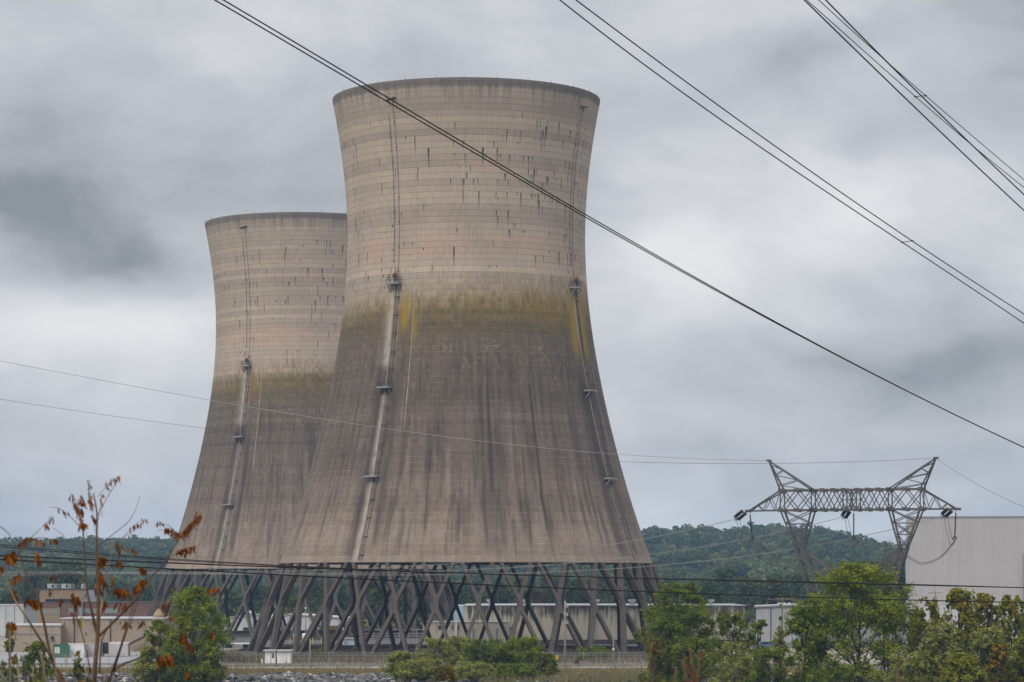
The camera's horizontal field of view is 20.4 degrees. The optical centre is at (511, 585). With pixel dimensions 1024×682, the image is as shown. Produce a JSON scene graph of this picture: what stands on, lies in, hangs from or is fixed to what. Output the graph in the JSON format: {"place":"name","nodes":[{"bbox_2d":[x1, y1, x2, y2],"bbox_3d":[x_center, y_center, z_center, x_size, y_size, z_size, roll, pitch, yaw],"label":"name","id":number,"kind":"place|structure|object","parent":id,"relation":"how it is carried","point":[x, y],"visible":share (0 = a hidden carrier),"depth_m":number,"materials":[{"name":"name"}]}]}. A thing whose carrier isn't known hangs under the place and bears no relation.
{"place":"outdoors","nodes":[
{"label":"outdoors","id":0,"kind":"place"},
{"bbox_2d":[0,655,220,665],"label":"yard pavement","id":1,"kind":"structure","parent":0,"point":[104,659],"depth_m":541.33,"materials":[{"name":"concrete"}]},
{"bbox_2d":[108,642,129,655],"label":"covered load","id":2,"kind":"object","parent":1,"relation":"on","point":[114,647],"visible":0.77,"depth_m":564.68},
{"bbox_2d":[0,546,340,568],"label":"black cable","id":3,"kind":"object","parent":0,"point":[160,559],"visible":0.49,"depth_m":64.78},
{"bbox_2d":[6,539,857,585],"bbox_3d":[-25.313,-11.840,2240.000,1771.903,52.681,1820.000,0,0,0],"label":"hills","id":4,"kind":"structure","parent":0,"point":[659,547],"depth_m":1929.62,"materials":[{"name":"green plant"}]},
{"bbox_2d":[0,521,905,615],"bbox_3d":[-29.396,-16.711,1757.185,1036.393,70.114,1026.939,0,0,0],"label":"forest","id":5,"kind":"object","parent":4,"relation":"on","point":[761,566],"visible":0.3,"depth_m":1852.51,"materials":[{"name":"green plant"}]},
{"bbox_2d":[0,664,884,675],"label":"dry grass","id":6,"kind":"structure","parent":0,"point":[257,670],"depth_m":460.09,"materials":[{"name":"plant"}]},
{"bbox_2d":[15,667,889,668],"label":"road","id":7,"kind":"structure","parent":0,"point":[384,667],"depth_m":487.91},
{"bbox_2d":[0,663,647,666],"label":"guardrail","id":8,"kind":"object","parent":7,"relation":"on","point":[347,664],"visible":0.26,"depth_m":489.03,"materials":[{"name":"metal"}]},
{"bbox_2d":[0,544,1000,586],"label":"black cable","id":9,"kind":"object","parent":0,"point":[432,571],"visible":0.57,"depth_m":66.70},
{"bbox_2d":[0,616,1020,681],"bbox_3d":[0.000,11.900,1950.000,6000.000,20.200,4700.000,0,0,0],"label":"ground","id":10,"kind":"structure","parent":0,"point":[2,644],"depth_m":534.52,"materials":[{"name":"gravel"}]},
{"bbox_2d":[0,623,19,681],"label":"shrub","id":11,"kind":"object","parent":10,"relation":"on","point":[6,647],"visible":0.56,"depth_m":395.78,"materials":[{"name":"green plant"}]},
{"bbox_2d":[0,604,35,635],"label":"white block","id":12,"kind":"structure","parent":10,"relation":"on","point":[9,613],"depth_m":800.00,"materials":[{"name":"metal"}]},
{"bbox_2d":[0,565,58,603],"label":"broadleaf tree","id":13,"kind":"object","parent":10,"relation":"on","point":[24,594],"visible":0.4,"depth_m":1175.34,"materials":[{"name":"green plant"}]},
{"bbox_2d":[8,623,63,651],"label":"tan annex","id":14,"kind":"object","parent":10,"relation":"on","point":[25,633],"visible":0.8,"depth_m":606.00,"materials":[{"name":"concrete"}]},
{"bbox_2d":[18,640,56,681],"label":"shrub","id":15,"kind":"object","parent":10,"relation":"on","point":[31,657],"visible":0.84,"depth_m":399.25,"materials":[{"name":"green plant"}]},
{"bbox_2d":[9,630,67,681],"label":"pale stalk","id":16,"kind":"object","parent":10,"relation":"on","point":[57,676],"visible":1,"depth_m":12.46,"materials":[{"name":"beige plant"}]},
{"bbox_2d":[0,653,106,681],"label":"leafy weed","id":17,"kind":"object","parent":10,"relation":"on","point":[15,672],"visible":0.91,"depth_m":20.96,"materials":[{"name":"green plant"}]},
{"bbox_2d":[39,559,92,588],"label":"broadleaf tree","id":18,"kind":"object","parent":10,"relation":"on","point":[69,567],"visible":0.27,"depth_m":1147.43,"materials":[{"name":"green plant"}]},
{"bbox_2d":[47,570,84,588],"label":"round tree","id":19,"kind":"object","parent":10,"relation":"on","point":[78,580],"visible":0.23,"depth_m":928.70,"materials":[{"name":"green plant"}]},
{"bbox_2d":[70,651,88,681],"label":"shrub","id":20,"kind":"object","parent":10,"relation":"on","point":[77,675],"visible":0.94,"depth_m":403.71,"materials":[{"name":"green plant"}]},
{"bbox_2d":[0,476,220,681],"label":"sapling","id":21,"kind":"object","parent":10,"relation":"on","point":[12,559],"visible":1,"depth_m":15.95,"materials":[{"name":"red plant"}]},
{"bbox_2d":[60,609,177,650],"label":"tan block","id":22,"kind":"structure","parent":10,"relation":"on","point":[135,638],"depth_m":610.00,"materials":[{"name":"concrete"}]},
{"bbox_2d":[106,580,131,600],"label":"broadleaf tree","id":23,"kind":"object","parent":10,"relation":"on","point":[122,584],"visible":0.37,"depth_m":1178.09,"materials":[{"name":"green plant"}]},
{"bbox_2d":[127,584,156,600],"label":"broadleaf tree","id":24,"kind":"object","parent":10,"relation":"on","point":[146,595],"visible":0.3,"depth_m":1098.39,"materials":[{"name":"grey plant"}]},
{"bbox_2d":[130,645,169,681],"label":"bush","id":25,"kind":"object","parent":10,"relation":"on","point":[148,671],"visible":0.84,"depth_m":399.45,"materials":[{"name":"green plant"}]},
{"bbox_2d":[138,619,183,680],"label":"broadleaf tree","id":26,"kind":"object","parent":10,"relation":"on","point":[151,637],"visible":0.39,"depth_m":405.28,"materials":[{"name":"green plant"}]},
{"bbox_2d":[149,642,224,681],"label":"bush","id":27,"kind":"object","parent":10,"relation":"on","point":[198,672],"visible":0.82,"depth_m":399.06,"materials":[{"name":"green plant"}]},
{"bbox_2d":[154,585,238,681],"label":"broadleaf tree","id":28,"kind":"object","parent":10,"relation":"on","point":[184,601],"visible":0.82,"depth_m":402.40,"materials":[{"name":"green plant"}]},
{"bbox_2d":[221,590,243,617],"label":"round tree","id":29,"kind":"object","parent":10,"relation":"on","point":[235,597],"visible":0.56,"depth_m":998.48,"materials":[{"name":"green plant"}]},
{"bbox_2d":[239,584,268,611],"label":"broadleaf tree","id":30,"kind":"object","parent":10,"relation":"on","point":[260,592],"visible":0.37,"depth_m":1096.19,"materials":[{"name":"green plant"}]},
{"bbox_2d":[263,650,293,662],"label":"guard hut","id":31,"kind":"object","parent":10,"relation":"on","point":[283,658],"visible":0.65,"depth_m":508.00,"materials":[{"name":"metal"}]},
{"bbox_2d":[297,579,330,612],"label":"broadleaf tree","id":32,"kind":"object","parent":10,"relation":"on","point":[313,601],"visible":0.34,"depth_m":1116.41,"materials":[{"name":"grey plant"}]},
{"bbox_2d":[315,583,350,614],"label":"broadleaf tree","id":33,"kind":"object","parent":10,"relation":"on","point":[344,598],"visible":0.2,"depth_m":1047.48,"materials":[{"name":"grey plant"}]},
{"bbox_2d":[362,581,383,625],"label":"round tree","id":34,"kind":"object","parent":10,"relation":"on","point":[375,596],"visible":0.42,"depth_m":1007.42,"materials":[{"name":"green plant"}]},
{"bbox_2d":[378,651,419,678],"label":"willow","id":35,"kind":"object","parent":10,"relation":"on","point":[393,660],"visible":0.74,"depth_m":423.18,"materials":[{"name":"green plant"}]},
{"bbox_2d":[394,658,435,681],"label":"willow","id":36,"kind":"object","parent":10,"relation":"on","point":[414,668],"visible":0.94,"depth_m":416.74,"materials":[{"name":"green plant"}]},
{"bbox_2d":[0,653,838,669],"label":"security fence","id":37,"kind":"object","parent":10,"relation":"on","point":[352,654],"visible":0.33,"depth_m":469.85,"materials":[{"name":"metal"}]},
{"bbox_2d":[413,637,455,677],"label":"willow","id":38,"kind":"object","parent":10,"relation":"on","point":[434,643],"visible":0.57,"depth_m":429.38,"materials":[{"name":"green plant"}]},
{"bbox_2d":[0,671,886,681],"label":"rubble","id":39,"kind":"object","parent":10,"relation":"on","point":[288,676],"visible":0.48,"depth_m":418.65,"materials":[{"name":"grey stone"}]},
{"bbox_2d":[432,666,457,681],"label":"willow","id":40,"kind":"object","parent":10,"relation":"on","point":[444,673],"visible":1,"depth_m":413.18,"materials":[{"name":"green plant"}]},
{"bbox_2d":[435,635,481,677],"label":"willow","id":41,"kind":"object","parent":10,"relation":"on","point":[456,641],"visible":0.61,"depth_m":432.95,"materials":[{"name":"green plant"}]},
{"bbox_2d":[236,76,693,659],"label":"cooling tower","id":42,"kind":"structure","parent":10,"relation":"on","point":[466,314],"depth_m":561.00,"materials":[{"name":"concrete"}]},
{"bbox_2d":[195,646,737,662],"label":"basin weeds","id":43,"kind":"object","parent":10,"relation":"on","point":[295,658],"visible":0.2,"depth_m":530.91,"materials":[{"name":"plant"}]},
{"bbox_2d":[459,579,489,603],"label":"broadleaf tree","id":44,"kind":"object","parent":10,"relation":"on","point":[466,587],"visible":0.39,"depth_m":1156.35,"materials":[{"name":"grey plant"}]},
{"bbox_2d":[450,660,502,681],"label":"willow","id":45,"kind":"object","parent":10,"relation":"on","point":[463,669],"visible":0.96,"depth_m":416.71,"materials":[{"name":"green plant"}]},
{"bbox_2d":[110,661,852,666],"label":"verge grass","id":46,"kind":"structure","parent":10,"relation":"on","point":[453,665],"depth_m":497.74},
{"bbox_2d":[461,638,509,671],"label":"willow","id":47,"kind":"object","parent":10,"relation":"on","point":[488,653],"visible":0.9,"depth_m":426.87,"materials":[{"name":"green plant"}]},
{"bbox_2d":[484,581,517,603],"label":"round tree","id":48,"kind":"object","parent":10,"relation":"on","point":[501,591],"visible":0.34,"depth_m":1017.94,"materials":[{"name":"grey plant"}]},
{"bbox_2d":[492,662,540,679],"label":"willow","id":49,"kind":"object","parent":10,"relation":"on","point":[517,669],"visible":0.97,"depth_m":416.55,"materials":[{"name":"green plant"}]},
{"bbox_2d":[502,636,546,667],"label":"willow","id":50,"kind":"object","parent":10,"relation":"on","point":[527,656],"visible":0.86,"depth_m":428.75,"materials":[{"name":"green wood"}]},
{"bbox_2d":[200,603,882,625],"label":"undergrowth","id":51,"kind":"object","parent":10,"relation":"on","point":[749,617],"visible":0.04,"depth_m":987.67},
{"bbox_2d":[531,652,560,678],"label":"willow","id":52,"kind":"object","parent":10,"relation":"on","point":[549,661],"visible":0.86,"depth_m":425.31,"materials":[{"name":"green plant"}]},
{"bbox_2d":[534,574,579,603],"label":"broadleaf tree","id":53,"kind":"object","parent":10,"relation":"on","point":[549,596],"visible":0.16,"depth_m":1116.66,"materials":[{"name":"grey plant"}]},
{"bbox_2d":[483,669,672,681],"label":"bank weeds","id":54,"kind":"object","parent":10,"relation":"on","point":[609,677],"visible":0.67,"depth_m":415.24,"materials":[{"name":"plant"}]},
{"bbox_2d":[564,579,600,603],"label":"round tree","id":55,"kind":"object","parent":10,"relation":"on","point":[581,596],"visible":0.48,"depth_m":1037.40,"materials":[{"name":"green plant"}]},
{"bbox_2d":[579,574,614,603],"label":"broadleaf tree","id":56,"kind":"object","parent":10,"relation":"on","point":[601,583],"visible":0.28,"depth_m":1146.89,"materials":[{"name":"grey plant"}]},
{"bbox_2d":[576,644,617,659],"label":"shrub","id":57,"kind":"object","parent":10,"relation":"on","point":[593,649],"visible":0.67,"depth_m":536.88,"materials":[{"name":"green plant"}]},
{"bbox_2d":[608,573,652,603],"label":"broadleaf tree","id":58,"kind":"object","parent":10,"relation":"on","point":[628,595],"visible":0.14,"depth_m":1115.21,"materials":[{"name":"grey plant"}]},
{"bbox_2d":[639,635,667,681],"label":"vine covered shrub","id":59,"kind":"object","parent":10,"relation":"on","point":[655,651],"visible":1,"depth_m":385.85,"materials":[{"name":"green plant"}]},
{"bbox_2d":[636,616,690,681],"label":"broadleaf tree","id":60,"kind":"object","parent":10,"relation":"on","point":[660,626],"visible":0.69,"depth_m":391.83,"materials":[{"name":"green plant"}]},
{"bbox_2d":[631,581,729,681],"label":"broadleaf tree","id":61,"kind":"object","parent":10,"relation":"on","point":[693,620],"visible":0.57,"depth_m":398.46,"materials":[{"name":"green plant"}]},
{"bbox_2d":[674,644,702,681],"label":"red weed","id":62,"kind":"object","parent":10,"relation":"on","point":[692,672],"visible":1,"depth_m":8.99,"materials":[{"name":"brown plant"}]},
{"bbox_2d":[661,637,733,681],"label":"bush","id":63,"kind":"object","parent":10,"relation":"on","point":[707,662],"visible":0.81,"depth_m":383.02,"materials":[{"name":"green plant"}]},
{"bbox_2d":[685,581,732,603],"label":"broadleaf tree","id":64,"kind":"object","parent":10,"relation":"on","point":[710,587],"visible":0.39,"depth_m":997.80,"materials":[{"name":"green plant"}]},
{"bbox_2d":[704,568,741,603],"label":"round tree","id":65,"kind":"object","parent":10,"relation":"on","point":[726,573],"visible":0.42,"depth_m":1097.83,"materials":[{"name":"green plant"}]},
{"bbox_2d":[706,640,754,681],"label":"round bush","id":66,"kind":"object","parent":10,"relation":"on","point":[742,660],"visible":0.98,"depth_m":375.20,"materials":[{"name":"green plant"}]},
{"bbox_2d":[711,611,752,681],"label":"broadleaf tree","id":67,"kind":"object","parent":10,"relation":"on","point":[735,620],"visible":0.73,"depth_m":391.52,"materials":[{"name":"green plant"}]},
{"bbox_2d":[725,576,764,623],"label":"broadleaf tree","id":68,"kind":"object","parent":10,"relation":"on","point":[745,589],"visible":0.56,"depth_m":1057.57,"materials":[{"name":"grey plant"}]},
{"bbox_2d":[742,619,767,681],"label":"broadleaf tree","id":69,"kind":"object","parent":10,"relation":"on","point":[757,626],"visible":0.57,"depth_m":389.65,"materials":[{"name":"green plant"}]},
{"bbox_2d":[750,575,796,612],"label":"round tree","id":70,"kind":"object","parent":10,"relation":"on","point":[775,588],"visible":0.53,"depth_m":1036.92,"materials":[{"name":"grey plant"}]},
{"bbox_2d":[743,645,804,681],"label":"broadleaf tree","id":71,"kind":"object","parent":10,"relation":"on","point":[760,673],"visible":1,"depth_m":371.15,"materials":[{"name":"green plant"}]},
{"bbox_2d":[768,616,792,680],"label":"broadleaf tree","id":72,"kind":"object","parent":10,"relation":"on","point":[781,635],"visible":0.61,"depth_m":387.68,"materials":[{"name":"green plant"}]},
{"bbox_2d":[775,573,814,608],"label":"broadleaf tree","id":73,"kind":"object","parent":10,"relation":"on","point":[796,587],"visible":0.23,"depth_m":1117.22,"materials":[{"name":"plant"}]},
{"bbox_2d":[777,593,841,681],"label":"maple tree","id":74,"kind":"object","parent":10,"relation":"on","point":[797,624],"visible":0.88,"depth_m":372.86,"materials":[{"name":"green plant"}]},
{"bbox_2d":[805,653,854,681],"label":"bush","id":75,"kind":"object","parent":10,"relation":"on","point":[843,672],"visible":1,"depth_m":363.73,"materials":[{"name":"green plant"}]},
{"bbox_2d":[745,457,960,677],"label":"lattice pylon","id":76,"kind":"object","parent":10,"relation":"on","point":[911,534],"visible":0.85,"depth_m":394.52,"materials":[{"name":"metal"}]},
{"bbox_2d":[1,520,730,572],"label":"conductor pair","id":77,"kind":"object","parent":76,"relation":"attached to","point":[323,570],"visible":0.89,"depth_m":438.68,"materials":[{"name":"metal"}]},
{"bbox_2d":[2,361,766,460],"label":"ground wire","id":78,"kind":"object","parent":76,"relation":"attached to","point":[373,426],"visible":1,"depth_m":384.42,"materials":[{"name":"metal"}]},
{"bbox_2d":[41,518,837,573],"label":"conductor pair","id":79,"kind":"object","parent":76,"relation":"attached to","point":[434,571],"visible":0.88,"depth_m":424.60,"materials":[{"name":"metal"}]},
{"bbox_2d":[1,399,929,463],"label":"ground wire","id":80,"kind":"object","parent":76,"relation":"attached to","point":[506,456],"visible":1,"depth_m":402.81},
{"bbox_2d":[20,517,939,575],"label":"conductor pair","id":81,"kind":"object","parent":76,"relation":"attached to","point":[576,570],"visible":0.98,"depth_m":414.96,"materials":[{"name":"metal"}]},
{"bbox_2d":[788,560,939,681],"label":"maple tree","id":82,"kind":"object","parent":10,"relation":"on","point":[875,611],"visible":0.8,"depth_m":375.14,"materials":[{"name":"green plant"}]},
{"bbox_2d":[882,645,931,681],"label":"bush","id":83,"kind":"object","parent":10,"relation":"on","point":[906,668],"visible":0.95,"depth_m":365.45,"materials":[{"name":"green plant"}]},
{"bbox_2d":[908,596,946,674],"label":"autumn tree","id":84,"kind":"object","parent":10,"relation":"on","point":[933,616],"visible":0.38,"depth_m":384.38,"materials":[{"name":"green plant"}]},
{"bbox_2d":[905,622,969,681],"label":"bush","id":85,"kind":"object","parent":10,"relation":"on","point":[944,635],"visible":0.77,"depth_m":372.73,"materials":[{"name":"green plant"}]},
{"bbox_2d":[933,587,980,681],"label":"autumn tree","id":86,"kind":"object","parent":10,"relation":"on","point":[966,613],"visible":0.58,"depth_m":378.94,"materials":[{"name":"green plant"}]},
{"bbox_2d":[932,652,989,681],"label":"bush","id":87,"kind":"object","parent":10,"relation":"on","point":[958,663],"visible":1,"depth_m":364.81,"materials":[{"name":"green plant"}]},
{"bbox_2d":[963,592,1006,657],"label":"autumn tree","id":88,"kind":"object","parent":10,"relation":"on","point":[982,608],"visible":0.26,"depth_m":383.29,"materials":[{"name":"green plant"}]},
{"bbox_2d":[966,625,1017,678],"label":"bush","id":89,"kind":"object","parent":10,"relation":"on","point":[988,637],"visible":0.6,"depth_m":370.93,"materials":[{"name":"green plant"}]},
{"bbox_2d":[981,643,1023,681],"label":"bush","id":90,"kind":"object","parent":10,"relation":"on","point":[1003,671],"visible":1,"depth_m":365.47,"materials":[{"name":"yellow plant"}]},
{"bbox_2d":[989,594,1023,681],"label":"autumn tree","id":91,"kind":"object","parent":10,"relation":"on","point":[1017,622],"visible":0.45,"depth_m":379.03,"materials":[{"name":"green plant"}]},
{"bbox_2d":[1003,637,1023,681],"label":"bush","id":92,"kind":"object","parent":10,"relation":"on","point":[1018,661],"visible":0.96,"depth_m":367.55,"materials":[{"name":"green plant"}]},
{"bbox_2d":[0,555,1023,587],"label":"black cable","id":93,"kind":"object","parent":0,"point":[509,574],"visible":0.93,"depth_m":67.59,"materials":[{"name":"metal"}]},
{"bbox_2d":[0,559,1023,602],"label":"black cable","id":94,"kind":"object","parent":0,"point":[512,585],"visible":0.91,"depth_m":67.70,"materials":[{"name":"metal"}]},
{"bbox_2d":[0,0,1023,547],"label":"sky","id":95,"kind":"structure","parent":0,"point":[127,127],"materials":[{"name":"grey"}]},
{"bbox_2d":[188,629,905,647],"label":"fence","id":96,"kind":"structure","parent":0,"point":[416,641],"depth_m":716.90,"materials":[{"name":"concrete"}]},
{"bbox_2d":[19,597,192,628],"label":"brick block","id":97,"kind":"structure","parent":96,"relation":"on","point":[53,612],"depth_m":905.00,"materials":[{"name":"brick"}]},
{"bbox_2d":[39,589,104,601],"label":"penthouse","id":98,"kind":"object","parent":97,"relation":"on","point":[58,594],"visible":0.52,"depth_m":915.00,"materials":[{"name":"concrete"}]},
{"bbox_2d":[222,611,272,630],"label":"warehouse","id":99,"kind":"structure","parent":96,"relation":"on","point":[243,625],"depth_m":880.00,"materials":[{"name":"metal"}]},
{"bbox_2d":[147,211,453,639],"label":"cooling tower","id":100,"kind":"structure","parent":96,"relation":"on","point":[279,279],"depth_m":761.65,"materials":[{"name":"concrete"}]},
{"bbox_2d":[280,613,350,629],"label":"warehouse","id":101,"kind":"structure","parent":96,"relation":"on","point":[335,620],"depth_m":900.00,"materials":[{"name":"metal"}]},
{"bbox_2d":[423,621,510,644],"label":"annex block","id":102,"kind":"structure","parent":96,"relation":"on","point":[455,628],"depth_m":645.00,"materials":[{"name":"concrete"}]},
{"bbox_2d":[454,599,745,645],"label":"concrete hall","id":103,"kind":"structure","parent":96,"relation":"on","point":[545,614],"depth_m":655.00,"materials":[{"name":"concrete"}]},
{"bbox_2d":[754,603,804,642],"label":"white shed","id":104,"kind":"structure","parent":96,"relation":"on","point":[771,613],"depth_m":699.64,"materials":[{"name":"metal"}]},
{"bbox_2d":[906,516,1023,647],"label":"tall hall","id":105,"kind":"structure","parent":96,"relation":"on","point":[985,551],"depth_m":638.11,"materials":[{"name":"grey paint"}]},
{"bbox_2d":[214,0,1023,447],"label":"conductor pair","id":106,"kind":"object","parent":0,"point":[554,196],"visible":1,"depth_m":87.29},
{"bbox_2d":[560,0,1023,322],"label":"conductor pair","id":107,"kind":"object","parent":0,"point":[782,151],"visible":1,"depth_m":88.89},
{"bbox_2d":[804,0,1023,210],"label":"conductor pair","id":108,"kind":"object","parent":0,"point":[831,26],"visible":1,"depth_m":73.41},
{"bbox_2d":[807,0,1023,186],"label":"conductor pair","id":109,"kind":"object","parent":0,"point":[914,86],"visible":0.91,"depth_m":103.48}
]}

